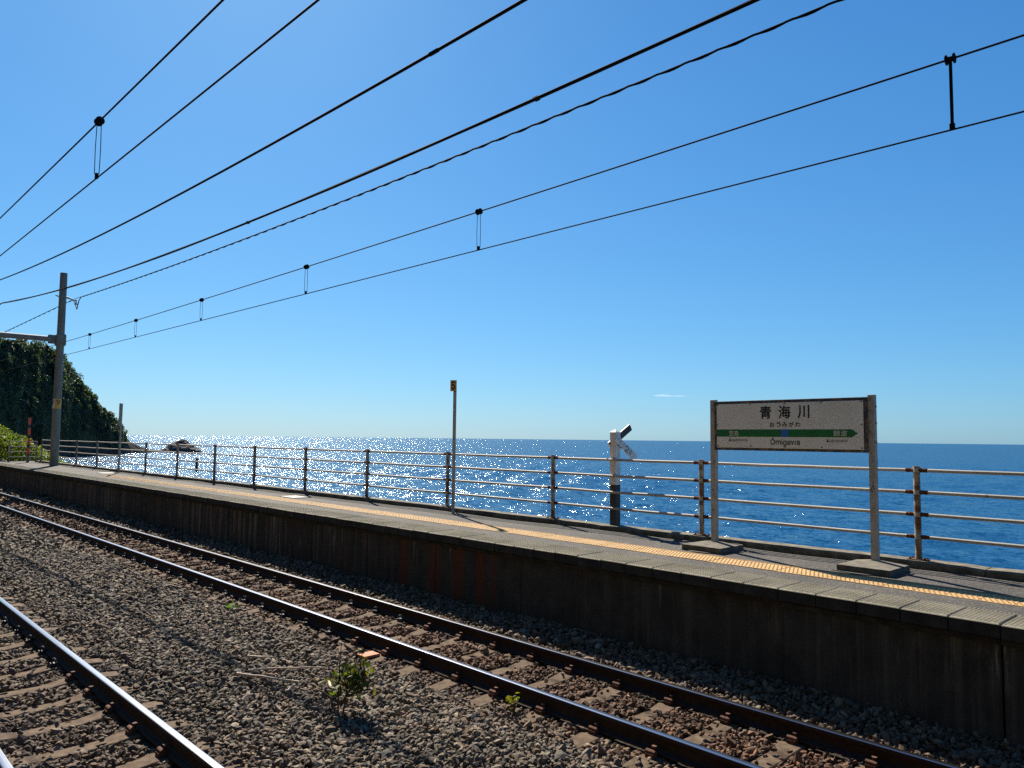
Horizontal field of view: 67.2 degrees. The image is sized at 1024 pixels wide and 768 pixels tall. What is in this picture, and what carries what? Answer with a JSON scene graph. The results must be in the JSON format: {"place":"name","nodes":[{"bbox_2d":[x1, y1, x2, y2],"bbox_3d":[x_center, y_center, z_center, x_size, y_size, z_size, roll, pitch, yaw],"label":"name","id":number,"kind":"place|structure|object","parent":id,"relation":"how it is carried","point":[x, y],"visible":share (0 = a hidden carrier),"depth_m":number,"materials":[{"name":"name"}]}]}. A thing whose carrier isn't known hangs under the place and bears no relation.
{"place":"outdoors","nodes":[
{"label":"outdoors","id":0,"kind":"place"},
{"bbox_2d":[0,337,156,460],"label":"headland","id":1,"kind":"structure","parent":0,"point":[26,391],"depth_m":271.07,"materials":[{"name":"green plant"}]},
{"bbox_2d":[279,495,308,497],"bbox_3d":[-5.416,2.816,19.158,0.430,0.030,0.720,4,-6,-43],"label":"boarding plate","id":2,"kind":"object","parent":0,"point":[293,496],"visible":0.77,"depth_m":19.16,"materials":[{"name":"white paint"}]},
{"bbox_2d":[0,484,1023,767],"bbox_3d":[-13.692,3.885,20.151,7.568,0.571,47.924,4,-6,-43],"label":"ballast","id":3,"kind":"structure","parent":0,"point":[42,566],"depth_m":8.05,"materials":[{"name":"gravel"}]},
{"bbox_2d":[0,591,250,767],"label":"railway track","id":4,"kind":"structure","parent":3,"relation":"on","point":[170,743],"depth_m":7.16,"materials":[{"name":"metal"}]},
{"bbox_2d":[225,602,237,609],"bbox_3d":[-4.180,3.307,11.416,0.224,0.158,0.239,4,-6,-43],"label":"weed tuft","id":5,"kind":"object","parent":3,"relation":"on","point":[228,606],"visible":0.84,"depth_m":11.45,"materials":[{"name":"green plant"}]},
{"bbox_2d":[247,655,271,657],"bbox_3d":[-2.846,3.076,8.683,0.294,0.027,0.028,0,-4,7],"label":"dry twig","id":6,"kind":"object","parent":3,"relation":"on","point":[253,656],"visible":1,"depth_m":8.68,"materials":[{"name":"grey wood"}]},
{"bbox_2d":[236,672,299,682],"bbox_3d":[-2.515,3.023,7.930,0.771,0.034,0.034,-1,-4,19],"label":"dry twig","id":7,"kind":"object","parent":3,"relation":"on","point":[252,675],"visible":1,"depth_m":7.93,"materials":[{"name":"grey wood"}]},
{"bbox_2d":[248,666,325,670],"bbox_3d":[-2.401,3.039,8.220,0.811,0.039,0.029,1,-4,-5],"label":"dry twig","id":8,"kind":"object","parent":3,"relation":"on","point":[283,668],"visible":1,"depth_m":8.21,"materials":[{"name":"grey wood"}]},
{"bbox_2d":[321,680,336,690],"bbox_3d":[-1.765,2.933,7.495,0.095,0.143,0.709,3,-5,-27],"label":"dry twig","id":9,"kind":"object","parent":3,"relation":"on","point":[329,683],"visible":0.72,"depth_m":7.43,"materials":[{"name":"white wood"}]},
{"bbox_2d":[314,642,383,717],"bbox_3d":[-1.512,2.744,7.141,0.623,0.712,0.502,1,-4,1],"label":"weed plant","id":10,"kind":"object","parent":3,"relation":"on","point":[353,677],"visible":1,"depth_m":7.09,"materials":[{"name":"green plant"}]},
{"bbox_2d":[0,492,964,767],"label":"railway track","id":11,"kind":"structure","parent":3,"relation":"on","point":[692,750],"depth_m":8.22,"materials":[{"name":"metal"}]},
{"bbox_2d":[357,651,379,658],"bbox_3d":[-1.706,3.216,9.143,0.210,0.030,0.170,4,-6,-43],"label":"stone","id":12,"kind":"object","parent":11,"relation":"on","point":[369,654],"visible":0.93,"depth_m":9.11,"materials":[{"name":"stone"}]},
{"bbox_2d":[501,692,519,708],"bbox_3d":[-0.008,3.042,7.390,0.169,0.164,0.177,-2,-5,28],"label":"weed tuft","id":13,"kind":"object","parent":3,"relation":"on","point":[508,697],"visible":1,"depth_m":7.39,"materials":[{"name":"green plant"}]},
{"bbox_2d":[0,460,1023,747],"bbox_3d":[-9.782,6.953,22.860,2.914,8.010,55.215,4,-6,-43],"label":"platform","id":14,"kind":"structure","parent":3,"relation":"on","point":[936,640],"depth_m":9.43,"materials":[{"name":"concrete"}]},
{"bbox_2d":[8,441,37,461],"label":"fence","id":15,"kind":"object","parent":14,"relation":"on","point":[9,451],"visible":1,"depth_m":40.46,"materials":[{"name":"metal"}]},
{"bbox_2d":[26,417,30,461],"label":"striped post","id":16,"kind":"object","parent":14,"relation":"on","point":[28,439],"visible":1,"depth_m":40.43,"materials":[{"name":"metal"}]},
{"bbox_2d":[0,272,76,465],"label":"catenary mast","id":17,"kind":"object","parent":14,"relation":"on","point":[59,337],"visible":0.98,"depth_m":36.58,"materials":[{"name":"concrete"}]},
{"bbox_2d":[0,0,319,255],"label":"overhead line","id":18,"kind":"object","parent":17,"relation":"hanging from","point":[99,120],"visible":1,"depth_m":5.99,"materials":[{"name":"metal"}]},
{"bbox_2d":[0,0,526,279],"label":"feeder wire","id":19,"kind":"object","parent":17,"relation":"attached to","point":[476,27],"visible":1,"depth_m":9.04,"materials":[{"name":"black metal"}]},
{"bbox_2d":[0,0,759,304],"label":"feeder cable","id":20,"kind":"object","parent":17,"relation":"attached to","point":[536,98],"visible":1,"depth_m":10.73,"materials":[{"name":"black metal"}]},
{"bbox_2d":[5,0,843,331],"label":"twisted cable","id":21,"kind":"object","parent":17,"relation":"hanging from","point":[505,136],"visible":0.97,"depth_m":14.46,"materials":[{"name":"metal"}]},
{"bbox_2d":[1,34,1023,371],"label":"overhead line","id":22,"kind":"object","parent":17,"relation":"hanging from","point":[949,60],"visible":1,"depth_m":7.23,"materials":[{"name":"metal"}]},
{"bbox_2d":[118,403,122,472],"bbox_3d":[-15.625,2.152,30.661,0.136,2.770,0.134,4,-6,-43],"label":"marker post","id":23,"kind":"object","parent":14,"relation":"on","point":[120,414],"visible":0.98,"depth_m":30.67,"materials":[{"name":"metal"}]},
{"bbox_2d":[449,380,456,513],"bbox_3d":[-1.174,1.266,15.439,0.145,2.685,0.120,0,-4,7],"label":"number post","id":24,"kind":"object","parent":14,"relation":"on","point":[453,385],"visible":1,"depth_m":15.43,"materials":[{"name":"metal"}]},
{"bbox_2d":[39,439,1023,560],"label":"fence","id":25,"kind":"object","parent":14,"relation":"on","point":[917,514],"visible":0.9,"depth_m":12.09,"materials":[{"name":"metal"}]},
{"bbox_2d":[607,424,636,524],"bbox_3d":[1.886,1.534,13.133,0.698,1.710,0.180,4,-6,-43],"label":"gradient post","id":26,"kind":"object","parent":14,"relation":"on","point":[616,442],"visible":1,"depth_m":12.97,"materials":[{"name":"white paint"}]},
{"bbox_2d":[681,395,913,577],"bbox_3d":[3.513,1.230,9.920,0.843,2.135,3.009,4,-6,-43],"label":"station sign","id":27,"kind":"object","parent":14,"relation":"on","point":[848,424],"visible":1,"depth_m":9.94,"materials":[{"name":"metal"}]},
{"bbox_2d":[0,0,1023,444],"label":"sky","id":28,"kind":"structure","parent":0,"point":[894,274],"materials":[{"name":"blue"}]},
{"bbox_2d":[18,435,1023,569],"bbox_3d":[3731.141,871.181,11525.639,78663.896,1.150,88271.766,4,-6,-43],"label":"sea","id":29,"kind":"structure","parent":0,"point":[993,457],"depth_m":160.09,"materials":[{"name":"liquid"}]},
{"bbox_2d":[165,439,201,451],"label":"rock islet","id":30,"kind":"object","parent":29,"relation":"in","point":[173,448],"visible":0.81,"depth_m":385.76,"materials":[{"name":"grey stone"}]},
{"bbox_2d":[195,458,198,470],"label":"sea marker","id":31,"kind":"object","parent":29,"relation":"in","point":[196,463],"visible":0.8,"depth_m":181.34,"materials":[{"name":"metal"}]},
{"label":"bank","id":32,"kind":"structure","parent":0,"visible":0},
{"bbox_2d":[0,424,69,462],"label":"bush","id":33,"kind":"object","parent":32,"relation":"on","point":[6,437],"visible":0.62,"depth_m":43.12,"materials":[{"name":"green plant"}]}
]}

